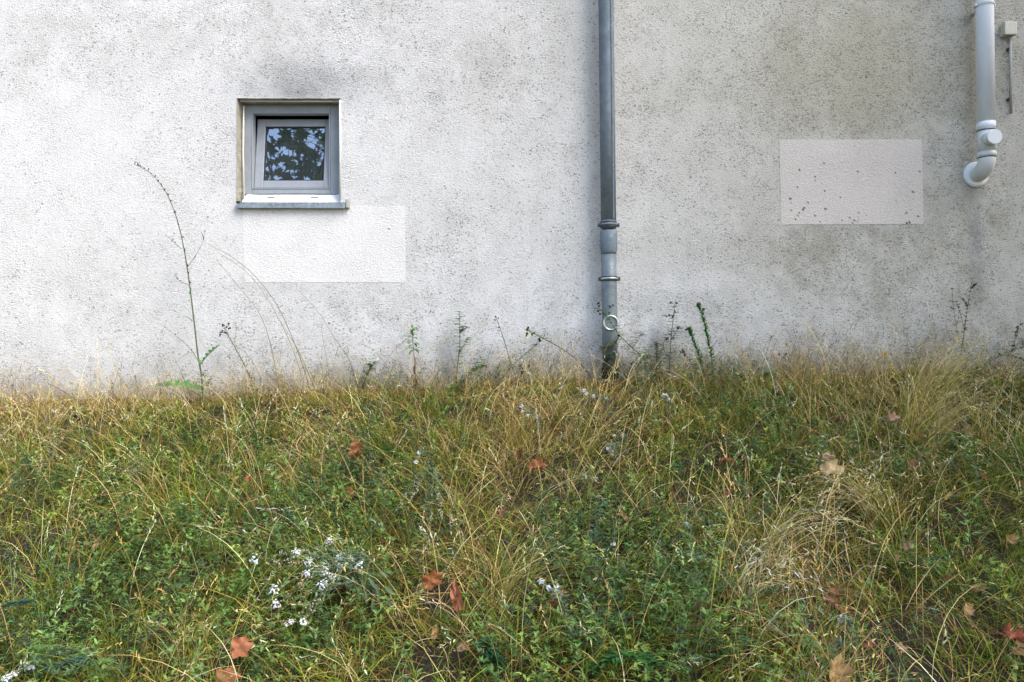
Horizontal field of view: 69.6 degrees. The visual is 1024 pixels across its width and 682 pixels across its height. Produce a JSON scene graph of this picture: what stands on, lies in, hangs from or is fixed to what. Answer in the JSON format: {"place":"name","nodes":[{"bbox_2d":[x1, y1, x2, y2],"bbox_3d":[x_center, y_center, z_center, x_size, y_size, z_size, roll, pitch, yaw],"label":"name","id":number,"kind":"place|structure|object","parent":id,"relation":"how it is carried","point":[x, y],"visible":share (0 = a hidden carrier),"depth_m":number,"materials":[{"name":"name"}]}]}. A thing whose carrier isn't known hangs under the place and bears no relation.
{"place":"outdoors","nodes":[
{"label":"outdoors","id":0,"kind":"place"},
{"bbox_2d":[0,337,1023,681],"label":"ground","id":1,"kind":"structure","parent":0,"point":[530,497],"depth_m":3.14,"materials":[{"name":"plant"}]},
{"bbox_2d":[0,598,35,608],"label":"leafy weed","id":2,"kind":"object","parent":1,"relation":"on","point":[24,601],"visible":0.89,"depth_m":2.75,"materials":[{"name":"green plant"}]},
{"bbox_2d":[21,453,45,516],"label":"leafy weed","id":3,"kind":"object","parent":1,"relation":"on","point":[35,486],"visible":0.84,"depth_m":3.48,"materials":[{"name":"green plant"}]},
{"bbox_2d":[1,644,97,681],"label":"white flowering weed","id":4,"kind":"object","parent":1,"relation":"on","point":[56,652],"visible":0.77,"depth_m":2.46,"materials":[{"name":"green plant"}]},
{"bbox_2d":[4,381,107,450],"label":"grass tuft","id":5,"kind":"object","parent":1,"relation":"on","point":[52,419],"visible":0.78,"depth_m":4.25,"materials":[{"name":"plant"}]},
{"bbox_2d":[29,650,103,677],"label":"leafy weed","id":6,"kind":"object","parent":1,"relation":"on","point":[80,657],"visible":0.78,"depth_m":2.43,"materials":[{"name":"green plant"}]},
{"bbox_2d":[98,489,108,499],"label":"fallen leaf","id":7,"kind":"object","parent":1,"relation":"on","point":[104,492],"visible":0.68,"depth_m":3.49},
{"bbox_2d":[95,446,179,497],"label":"grass tuft","id":8,"kind":"object","parent":1,"relation":"on","point":[146,476],"visible":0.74,"depth_m":3.66,"materials":[{"name":"plant"}]},
{"bbox_2d":[134,162,218,404],"bbox_3d":[-2.107,-0.351,4.616,0.564,1.562,0.114,0,0,0],"label":"wild lettuce","id":9,"kind":"object","parent":1,"relation":"on","point":[176,383],"visible":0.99,"depth_m":4.64,"materials":[{"name":"green plant"}]},
{"bbox_2d":[123,568,246,681],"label":"grass tuft","id":10,"kind":"object","parent":1,"relation":"on","point":[172,639],"visible":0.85,"depth_m":2.51,"materials":[{"name":"plant"}]},
{"bbox_2d":[203,665,241,681],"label":"fallen leaf","id":11,"kind":"object","parent":1,"relation":"on","point":[226,673],"visible":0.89,"depth_m":2.34,"materials":[{"name":"plant"}]},
{"bbox_2d":[219,323,251,380],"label":"seeding weed","id":12,"kind":"object","parent":1,"relation":"on","point":[233,344],"visible":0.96,"depth_m":4.67,"materials":[{"name":"brown plant"}]},
{"bbox_2d":[219,635,253,658],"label":"fallen leaf","id":13,"kind":"object","parent":1,"relation":"on","point":[237,643],"visible":0.96,"depth_m":2.41,"materials":[{"name":"plant"}]},
{"bbox_2d":[217,260,278,387],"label":"arching grass stem","id":14,"kind":"object","parent":1,"relation":"on","point":[263,322],"visible":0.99,"depth_m":4.62,"materials":[{"name":"plant"}]},
{"bbox_2d":[244,474,252,485],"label":"fallen leaf","id":15,"kind":"object","parent":1,"relation":"on","point":[248,479],"visible":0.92,"depth_m":3.50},
{"bbox_2d":[207,243,311,399],"bbox_3d":[-1.583,-0.096,4.594,0.702,1.043,0.038,0,0,4],"label":"arching grass stem","id":16,"kind":"object","parent":1,"relation":"on","point":[282,316],"visible":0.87,"depth_m":4.60,"materials":[{"name":"plant"}]},
{"bbox_2d":[214,249,306,399],"bbox_3d":[-1.555,-0.095,4.537,0.602,0.966,0.069,0,0,9],"label":"arching grass stem","id":17,"kind":"object","parent":1,"relation":"on","point":[280,322],"visible":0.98,"depth_m":4.54,"materials":[{"name":"plant"}]},
{"bbox_2d":[279,325,322,404],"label":"arching grass stem","id":18,"kind":"object","parent":1,"relation":"on","point":[304,364],"visible":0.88,"depth_m":4.42,"materials":[{"name":"plant"}]},
{"bbox_2d":[249,536,395,626],"bbox_3d":[-0.687,0.865,2.681,0.420,0.241,0.406,0,0,-37],"label":"white flowering weed","id":19,"kind":"object","parent":1,"relation":"on","point":[356,573],"visible":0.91,"depth_m":2.69,"materials":[{"name":"green plant"}]},
{"bbox_2d":[296,289,356,382],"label":"arching grass stem","id":20,"kind":"object","parent":1,"relation":"on","point":[336,340],"visible":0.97,"depth_m":4.67,"materials":[{"name":"plant"}]},
{"bbox_2d":[345,486,357,497],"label":"fallen leaf","id":21,"kind":"object","parent":1,"relation":"on","point":[350,491],"visible":0.53,"depth_m":3.36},
{"bbox_2d":[347,438,361,467],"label":"fallen leaf","id":22,"kind":"object","parent":1,"relation":"on","point":[353,446],"visible":0.93,"depth_m":3.57,"materials":[{"name":"plant"}]},
{"bbox_2d":[354,361,377,392],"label":"medick sprig","id":23,"kind":"object","parent":1,"relation":"on","point":[371,365],"visible":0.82,"depth_m":4.60,"materials":[{"name":"green plant"}]},
{"bbox_2d":[361,447,398,458],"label":"leafy weed","id":24,"kind":"object","parent":1,"relation":"on","point":[385,449],"visible":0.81,"depth_m":3.68,"materials":[{"name":"green plant"}]},
{"bbox_2d":[401,325,422,395],"bbox_3d":[-0.633,0.161,4.596,0.154,0.528,0.119,0,0,-27],"label":"fleabane","id":25,"kind":"object","parent":1,"relation":"on","point":[415,344],"visible":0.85,"depth_m":4.60,"materials":[{"name":"green plant"}]},
{"bbox_2d":[396,446,442,535],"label":"white flowering weed","id":26,"kind":"object","parent":1,"relation":"on","point":[426,473],"visible":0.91,"depth_m":3.24,"materials":[{"name":"green plant"}]},
{"bbox_2d":[414,570,443,589],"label":"fallen leaf","id":27,"kind":"object","parent":1,"relation":"on","point":[430,580],"visible":1,"depth_m":2.61,"materials":[{"name":"plant"}]},
{"bbox_2d":[429,625,437,645],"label":"fallen leaf","id":28,"kind":"object","parent":1,"relation":"on","point":[434,632],"visible":1,"depth_m":2.48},
{"bbox_2d":[450,579,462,628],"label":"fallen leaf","id":29,"kind":"object","parent":1,"relation":"on","point":[455,594],"visible":0.98,"depth_m":2.52,"materials":[{"name":"plant"}]},
{"bbox_2d":[451,311,470,387],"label":"medick sprig","id":30,"kind":"object","parent":1,"relation":"on","point":[462,327],"visible":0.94,"depth_m":4.67,"materials":[{"name":"green plant"}]},
{"bbox_2d":[452,640,469,651],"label":"fallen leaf","id":31,"kind":"object","parent":1,"relation":"on","point":[463,647],"visible":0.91,"depth_m":2.47,"materials":[{"name":"plant"}]},
{"bbox_2d":[453,364,486,388],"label":"medick sprig","id":32,"kind":"object","parent":1,"relation":"on","point":[470,373],"visible":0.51,"depth_m":4.60,"materials":[{"name":"green plant"}]},
{"bbox_2d":[439,363,520,420],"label":"arching grass stem","id":33,"kind":"object","parent":1,"relation":"on","point":[481,382],"visible":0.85,"depth_m":4.13,"materials":[{"name":"plant"}]},
{"bbox_2d":[475,636,509,673],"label":"leafy weed","id":34,"kind":"object","parent":1,"relation":"on","point":[489,653],"visible":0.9,"depth_m":2.43,"materials":[{"name":"green plant"}]},
{"bbox_2d":[498,505,505,516],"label":"fallen leaf","id":35,"kind":"object","parent":1,"relation":"on","point":[501,514],"visible":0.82,"depth_m":3.29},
{"bbox_2d":[494,316,516,380],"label":"grass stem","id":36,"kind":"object","parent":1,"relation":"on","point":[504,342],"visible":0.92,"depth_m":4.66,"materials":[{"name":"beige plant"}]},
{"bbox_2d":[0,0,1023,406],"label":"house wall","id":37,"kind":"structure","parent":1,"relation":"on","point":[358,172],"depth_m":4.80,"materials":[{"name":"paint"}]},
{"bbox_2d":[242,103,339,201],"bbox_3d":[-1.453,-1.243,5.031,0.681,0.690,0.438,0,0,0],"label":"window","id":38,"kind":"structure","parent":37,"relation":"in","point":[291,151],"depth_m":4.92,"materials":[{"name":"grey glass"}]},
{"bbox_2d":[598,0,619,386],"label":"downpipe","id":39,"kind":"object","parent":37,"relation":"attached to","point":[609,278],"visible":0.93,"depth_m":4.66,"materials":[{"name":"zinc"},{"name":"plastic"},{"name":"steel"}]},
{"bbox_2d":[963,0,1001,186],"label":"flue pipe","id":40,"kind":"object","parent":37,"relation":"attached to","point":[980,170],"visible":1,"depth_m":4.65,"materials":[{"name":"plastic"}]},
{"bbox_2d":[1000,22,1016,113],"bbox_3d":[3.216,-1.768,4.775,0.081,0.586,0.050,0,0,0],"label":"sensor box","id":41,"kind":"object","parent":37,"relation":"attached to","point":[1008,29],"visible":1,"depth_m":4.77,"materials":[{"name":"plastic"}]},
{"bbox_2d":[0,345,1023,681],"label":"clover herbs","id":42,"kind":"object","parent":1,"relation":"on","point":[120,577],"visible":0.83,"depth_m":2.88,"materials":[{"name":"green plant"}]},
{"bbox_2d":[125,506,130,518],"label":"fallen leaf","id":43,"kind":"object","parent":42,"relation":"on","point":[128,510],"visible":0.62,"depth_m":3.30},
{"bbox_2d":[659,545,672,559],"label":"fallen leaf","id":44,"kind":"object","parent":42,"relation":"on","point":[667,548],"visible":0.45,"depth_m":2.91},
{"bbox_2d":[800,613,814,633],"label":"fallen leaf","id":45,"kind":"object","parent":42,"relation":"on","point":[811,625],"visible":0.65,"depth_m":2.47,"materials":[{"name":"plant"}]},
{"bbox_2d":[0,358,1023,681],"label":"dead thatch","id":46,"kind":"object","parent":1,"relation":"on","point":[740,422],"visible":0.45,"depth_m":3.23,"materials":[{"name":"plant"}]},
{"bbox_2d":[0,329,1023,681],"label":"feathery herbs","id":47,"kind":"object","parent":1,"relation":"on","point":[746,545],"visible":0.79,"depth_m":3.08,"materials":[{"name":"green plant"}]},
{"bbox_2d":[92,538,98,552],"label":"fallen leaf","id":48,"kind":"object","parent":47,"relation":"on","point":[96,542],"visible":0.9,"depth_m":3.03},
{"bbox_2d":[619,509,629,527],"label":"fallen leaf","id":49,"kind":"object","parent":47,"relation":"on","point":[623,513],"visible":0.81,"depth_m":3.12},
{"bbox_2d":[0,331,1023,415],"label":"wall foot grass","id":50,"kind":"structure","parent":1,"relation":"on","point":[561,379],"depth_m":4.60,"materials":[{"name":"plant"}]},
{"bbox_2d":[0,308,1023,681],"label":"dry grass stalks","id":51,"kind":"object","parent":1,"relation":"on","point":[862,632],"visible":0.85,"depth_m":3.43,"materials":[{"name":"plant"}]},
{"bbox_2d":[474,379,556,461],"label":"grass tuft","id":52,"kind":"object","parent":1,"relation":"on","point":[508,434],"visible":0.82,"depth_m":3.85,"materials":[{"name":"plant"}]},
{"bbox_2d":[514,448,522,458],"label":"fallen leaf","id":53,"kind":"object","parent":1,"relation":"on","point":[519,454],"visible":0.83,"depth_m":3.61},
{"bbox_2d":[517,364,529,386],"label":"podded weed","id":54,"kind":"object","parent":1,"relation":"on","point":[522,368],"visible":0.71,"depth_m":4.61,"materials":[{"name":"green plant"}]},
{"bbox_2d":[504,330,545,374],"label":"medick sprig","id":55,"kind":"object","parent":1,"relation":"on","point":[526,352],"visible":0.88,"depth_m":4.67,"materials":[{"name":"green plant"}]},
{"bbox_2d":[452,513,603,633],"bbox_3d":[0.064,0.858,2.819,0.592,0.412,0.723,0,0,0],"label":"grass tuft","id":56,"kind":"object","parent":1,"relation":"on","point":[492,579],"visible":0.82,"depth_m":2.74,"materials":[{"name":"plant"}]},
{"bbox_2d":[520,405,543,438],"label":"white flowering weed","id":57,"kind":"object","parent":1,"relation":"on","point":[521,406],"visible":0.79,"depth_m":3.93,"materials":[{"name":"green plant"}]},
{"bbox_2d":[521,456,546,469],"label":"fallen leaf","id":58,"kind":"object","parent":1,"relation":"on","point":[534,464],"visible":0.98,"depth_m":3.55,"materials":[{"name":"plant"}]},
{"bbox_2d":[542,596,558,606],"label":"fallen leaf","id":59,"kind":"object","parent":1,"relation":"on","point":[553,599],"visible":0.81,"depth_m":2.64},
{"bbox_2d":[538,578,577,655],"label":"white flowering weed","id":60,"kind":"object","parent":1,"relation":"on","point":[548,587],"visible":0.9,"depth_m":2.57,"materials":[{"name":"green plant"}]},
{"bbox_2d":[525,326,593,380],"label":"medick sprig","id":61,"kind":"object","parent":1,"relation":"on","point":[532,333],"visible":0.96,"depth_m":4.67,"materials":[{"name":"green plant"}]},
{"bbox_2d":[582,389,615,422],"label":"white flowering weed","id":62,"kind":"object","parent":1,"relation":"on","point":[610,414],"visible":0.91,"depth_m":4.06,"materials":[{"name":"green plant"}]},
{"bbox_2d":[596,347,618,388],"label":"medick sprig","id":63,"kind":"object","parent":1,"relation":"on","point":[607,359],"visible":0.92,"depth_m":4.55,"materials":[{"name":"green plant"}]},
{"bbox_2d":[606,537,615,557],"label":"white flowering weed","id":64,"kind":"object","parent":1,"relation":"on","point":[612,544],"visible":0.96,"depth_m":2.97,"materials":[{"name":"green plant"}]},
{"bbox_2d":[606,442,620,469],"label":"white flowering weed","id":65,"kind":"object","parent":1,"relation":"on","point":[610,445],"visible":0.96,"depth_m":3.56,"materials":[{"name":"green plant"}]},
{"bbox_2d":[612,434,628,457],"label":"white flowering weed","id":66,"kind":"object","parent":1,"relation":"on","point":[622,435],"visible":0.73,"depth_m":3.78,"materials":[{"name":"green plant"}]},
{"bbox_2d":[583,648,668,675],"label":"leafy weed","id":67,"kind":"object","parent":1,"relation":"on","point":[612,658],"visible":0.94,"depth_m":2.33,"materials":[{"name":"green plant"}]},
{"bbox_2d":[593,302,663,380],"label":"medick sprig","id":68,"kind":"object","parent":1,"relation":"on","point":[618,335],"visible":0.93,"depth_m":4.59,"materials":[{"name":"green plant"}]},
{"bbox_2d":[630,418,643,432],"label":"leafy weed","id":69,"kind":"object","parent":1,"relation":"on","point":[634,427],"visible":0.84,"depth_m":3.89,"materials":[{"name":"green plant"}]},
{"bbox_2d":[649,341,663,377],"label":"medick sprig","id":70,"kind":"object","parent":1,"relation":"on","point":[656,344],"visible":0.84,"depth_m":4.62,"materials":[{"name":"green plant"}]},
{"bbox_2d":[661,393,672,428],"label":"white flowering weed","id":71,"kind":"object","parent":1,"relation":"on","point":[668,400],"visible":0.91,"depth_m":4.00,"materials":[{"name":"green plant"}]},
{"bbox_2d":[660,301,685,379],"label":"medick sprig","id":72,"kind":"object","parent":1,"relation":"on","point":[671,333],"visible":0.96,"depth_m":4.67,"materials":[{"name":"green plant"}]},
{"bbox_2d":[668,463,683,478],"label":"leafy weed","id":73,"kind":"object","parent":1,"relation":"on","point":[676,468],"visible":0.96,"depth_m":3.42,"materials":[{"name":"green plant"}]},
{"bbox_2d":[680,349,697,384],"bbox_3d":[1.128,0.184,4.664,0.127,0.268,0.060,0,0,15],"label":"dry flower head","id":74,"kind":"object","parent":1,"relation":"on","point":[683,351],"visible":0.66,"depth_m":4.67},
{"bbox_2d":[684,522,703,575],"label":"white flowering weed","id":75,"kind":"object","parent":1,"relation":"on","point":[691,562],"visible":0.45,"depth_m":2.80,"materials":[{"name":"green plant"}]},
{"bbox_2d":[685,325,705,374],"bbox_3d":[1.160,0.060,4.668,0.132,0.325,0.068,0,0,24],"label":"bushy spike","id":76,"kind":"object","parent":1,"relation":"on","point":[689,329],"visible":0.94,"depth_m":4.67,"materials":[{"name":"green plant"}]},
{"bbox_2d":[696,302,713,377],"bbox_3d":[1.221,0.004,4.667,0.126,0.500,0.066,0,0,8],"label":"bushy spike","id":77,"kind":"object","parent":1,"relation":"on","point":[698,305],"visible":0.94,"depth_m":4.66,"materials":[{"name":"green plant"}]},
{"bbox_2d":[711,456,734,462],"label":"fallen leaf","id":78,"kind":"object","parent":1,"relation":"on","point":[723,458],"visible":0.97,"depth_m":3.37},
{"bbox_2d":[724,486,737,496],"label":"fallen leaf","id":79,"kind":"object","parent":1,"relation":"on","point":[726,490],"visible":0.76,"depth_m":3.27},
{"bbox_2d":[703,529,823,622],"bbox_3d":[0.901,0.854,2.716,0.367,0.318,0.539,0,0,-35],"label":"grass tuft","id":80,"kind":"object","parent":1,"relation":"on","point":[741,587],"visible":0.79,"depth_m":2.66,"materials":[{"name":"plant"}]},
{"bbox_2d":[774,422,786,485],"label":"leafy weed","id":81,"kind":"object","parent":1,"relation":"on","point":[778,428],"visible":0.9,"depth_m":3.47,"materials":[{"name":"green plant"}]},
{"bbox_2d":[709,484,890,581],"bbox_3d":[1.093,0.748,2.851,0.604,0.361,0.642,0,0,-15],"label":"grass tuft","id":82,"kind":"object","parent":1,"relation":"on","point":[776,536],"visible":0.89,"depth_m":2.87,"materials":[{"name":"plant"}]},
{"bbox_2d":[758,333,853,398],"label":"grass tuft","id":83,"kind":"object","parent":1,"relation":"on","point":[805,376],"visible":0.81,"depth_m":4.43,"materials":[{"name":"plant"}]},
{"bbox_2d":[815,587,841,606],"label":"fallen leaf","id":84,"kind":"object","parent":1,"relation":"on","point":[833,592],"visible":0.94,"depth_m":2.54,"materials":[{"name":"plant"}]},
{"bbox_2d":[829,654,853,681],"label":"fallen leaf","id":85,"kind":"object","parent":1,"relation":"on","point":[848,670],"visible":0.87,"depth_m":2.20,"materials":[{"name":"plant"}]},
{"bbox_2d":[833,605,850,614],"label":"fallen leaf","id":86,"kind":"object","parent":1,"relation":"on","point":[843,609],"visible":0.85,"depth_m":2.56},
{"bbox_2d":[838,613,858,660],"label":"white flowering weed","id":87,"kind":"object","parent":1,"relation":"on","point":[847,622],"visible":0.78,"depth_m":2.47,"materials":[{"name":"green plant"}]},
{"bbox_2d":[771,447,957,546],"bbox_3d":[1.478,0.665,3.140,0.710,0.413,0.561,0,0,26],"label":"grass tuft","id":88,"kind":"object","parent":1,"relation":"on","point":[871,502],"visible":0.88,"depth_m":3.15,"materials":[{"name":"plant"}]},
{"bbox_2d":[807,459,844,475],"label":"fallen leaf","id":89,"kind":"object","parent":88,"relation":"on","point":[826,464],"visible":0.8,"depth_m":3.24,"materials":[{"name":"plant"}]},
{"bbox_2d":[822,450,836,461],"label":"fallen leaf","id":90,"kind":"object","parent":88,"relation":"on","point":[829,456],"visible":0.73,"depth_m":3.34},
{"bbox_2d":[862,639,876,648],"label":"fallen leaf","id":91,"kind":"object","parent":1,"relation":"on","point":[870,643],"visible":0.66,"depth_m":2.45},
{"bbox_2d":[880,411,899,420],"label":"fallen leaf","id":92,"kind":"object","parent":1,"relation":"on","point":[892,417],"visible":1,"depth_m":3.70,"materials":[{"name":"plant"}]},
{"bbox_2d":[895,642,908,652],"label":"fallen leaf","id":93,"kind":"object","parent":1,"relation":"on","point":[904,648],"visible":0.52,"depth_m":2.44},
{"bbox_2d":[900,541,920,552],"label":"fallen leaf","id":94,"kind":"object","parent":1,"relation":"on","point":[908,545],"visible":0.69,"depth_m":2.86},
{"bbox_2d":[904,458,922,471],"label":"fallen leaf","id":95,"kind":"object","parent":1,"relation":"on","point":[911,463],"visible":0.92,"depth_m":3.40,"materials":[{"name":"plant"}]},
{"bbox_2d":[831,329,1023,464],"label":"grass tuft","id":96,"kind":"object","parent":1,"relation":"on","point":[916,427],"visible":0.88,"depth_m":3.73,"materials":[{"name":"plant"}]},
{"bbox_2d":[893,551,965,569],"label":"leafy weed","id":97,"kind":"object","parent":1,"relation":"on","point":[933,559],"visible":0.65,"depth_m":2.80,"materials":[{"name":"green plant"}]},
{"bbox_2d":[873,324,1010,420],"bbox_3d":[2.417,0.184,4.159,0.708,0.561,0.661,0,0,-40],"label":"grass tuft","id":98,"kind":"object","parent":1,"relation":"on","point":[930,379],"visible":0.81,"depth_m":4.13,"materials":[{"name":"plant"}]},
{"bbox_2d":[935,572,957,581],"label":"fallen leaf","id":99,"kind":"object","parent":1,"relation":"on","point":[949,577],"visible":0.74,"depth_m":2.81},
{"bbox_2d":[951,278,976,369],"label":"sparse shrub","id":100,"kind":"object","parent":1,"relation":"on","point":[965,302],"visible":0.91,"depth_m":4.68,"materials":[{"name":"green plant"}]},
{"bbox_2d":[958,423,973,436],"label":"fallen leaf","id":101,"kind":"object","parent":1,"relation":"on","point":[968,427],"visible":0.61,"depth_m":3.71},
{"bbox_2d":[962,603,974,616],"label":"fallen leaf","id":102,"kind":"object","parent":1,"relation":"on","point":[969,608],"visible":0.91,"depth_m":2.47,"materials":[{"name":"plant"}]},
{"bbox_2d":[969,582,986,592],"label":"fallen leaf","id":103,"kind":"object","parent":1,"relation":"on","point":[976,589],"visible":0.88,"depth_m":2.72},
{"bbox_2d":[977,470,993,482],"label":"fallen leaf","id":104,"kind":"object","parent":1,"relation":"on","point":[982,476],"visible":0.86,"depth_m":3.30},
{"bbox_2d":[965,323,1023,375],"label":"trailing branch","id":105,"kind":"object","parent":1,"relation":"on","point":[1016,332],"visible":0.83,"depth_m":4.59,"materials":[{"name":"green plant"}]},
{"bbox_2d":[987,623,1023,640],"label":"fallen leaf","id":106,"kind":"object","parent":1,"relation":"on","point":[1018,634],"visible":0.96,"depth_m":2.40,"materials":[{"name":"plant"}]},
{"bbox_2d":[1001,533,1023,543],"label":"fallen leaf","id":107,"kind":"object","parent":1,"relation":"on","point":[1014,538],"visible":0.88,"depth_m":2.93,"materials":[{"name":"plant"}]},
{"bbox_2d":[1007,638,1023,654],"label":"fallen leaf","id":108,"kind":"object","parent":1,"relation":"on","point":[1020,651],"visible":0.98,"depth_m":2.39,"materials":[{"name":"plant"}]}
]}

